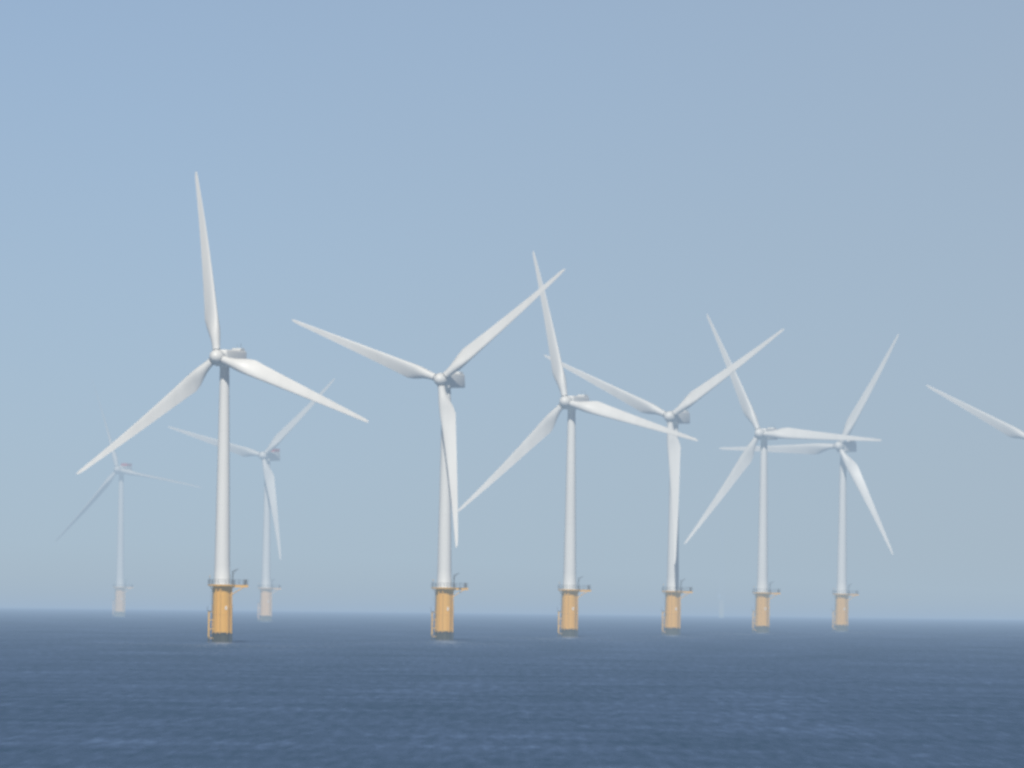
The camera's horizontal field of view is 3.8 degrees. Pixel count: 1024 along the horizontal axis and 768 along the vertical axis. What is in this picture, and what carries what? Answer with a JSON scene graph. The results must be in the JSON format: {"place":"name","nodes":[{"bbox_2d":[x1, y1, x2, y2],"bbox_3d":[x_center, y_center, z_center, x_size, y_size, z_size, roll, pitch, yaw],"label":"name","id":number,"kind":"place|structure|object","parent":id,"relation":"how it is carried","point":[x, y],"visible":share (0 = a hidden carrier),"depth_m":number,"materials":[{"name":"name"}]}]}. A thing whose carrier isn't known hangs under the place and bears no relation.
{"place":"outdoors","nodes":[
{"label":"outdoors","id":0,"kind":"place"},
{"bbox_2d":[0,608,1023,767],"bbox_3d":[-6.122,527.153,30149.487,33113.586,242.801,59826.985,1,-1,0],"label":"sea","id":1,"kind":"structure","parent":0,"point":[105,688],"depth_m":2002.03,"materials":[{"name":"liquid"}]},
{"bbox_2d":[55,381,201,616],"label":"turbine","id":2,"kind":"object","parent":1,"relation":"in","point":[121,471],"visible":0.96,"depth_m":7143.45,"materials":[{"name":"metal"}]},
{"bbox_2d":[76,171,367,641],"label":"turbine","id":3,"kind":"object","parent":1,"relation":"in","point":[225,360],"visible":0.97,"depth_m":3678.93,"materials":[{"name":"metal"}]},
{"bbox_2d":[168,379,334,620],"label":"turbine","id":4,"kind":"object","parent":1,"relation":"in","point":[269,454],"visible":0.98,"depth_m":6343.45,"materials":[{"name":"metal"}]},
{"bbox_2d":[292,269,564,639],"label":"turbine","id":5,"kind":"object","parent":1,"relation":"in","point":[448,379],"visible":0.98,"depth_m":4029.51,"materials":[{"name":"metal"}]},
{"bbox_2d":[0,587,1023,619],"bbox_3d":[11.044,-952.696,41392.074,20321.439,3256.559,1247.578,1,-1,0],"label":"horizon haze","id":6,"kind":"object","parent":1,"relation":"on","point":[498,603],"depth_m":41988.37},
{"bbox_2d":[458,251,697,636],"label":"turbine","id":7,"kind":"object","parent":1,"relation":"on","point":[569,591],"visible":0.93,"depth_m":4465.69,"materials":[{"name":"metal"}]},
{"bbox_2d":[544,329,783,634],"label":"turbine","id":8,"kind":"object","parent":1,"relation":"in","point":[677,416],"visible":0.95,"depth_m":4808.90,"materials":[{"name":"metal"}]},
{"bbox_2d":[684,314,881,632],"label":"turbine","id":9,"kind":"object","parent":1,"relation":"in","point":[762,594],"visible":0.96,"depth_m":5271.21,"materials":[{"name":"metal"}]},
{"bbox_2d":[719,334,898,630],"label":"turbine","id":10,"kind":"object","parent":1,"relation":"in","point":[842,447],"visible":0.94,"depth_m":5677.08,"materials":[{"name":"metal"}]},
{"bbox_2d":[926,385,1023,438],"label":"turbine","id":11,"kind":"object","parent":1,"relation":"in","point":[1009,430],"visible":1,"depth_m":5413.97,"materials":[{"name":"metal"}]},
{"bbox_2d":[0,0,1023,598],"label":"sky","id":12,"kind":"structure","parent":0,"point":[843,177],"materials":[{"name":"blue"}]}
]}

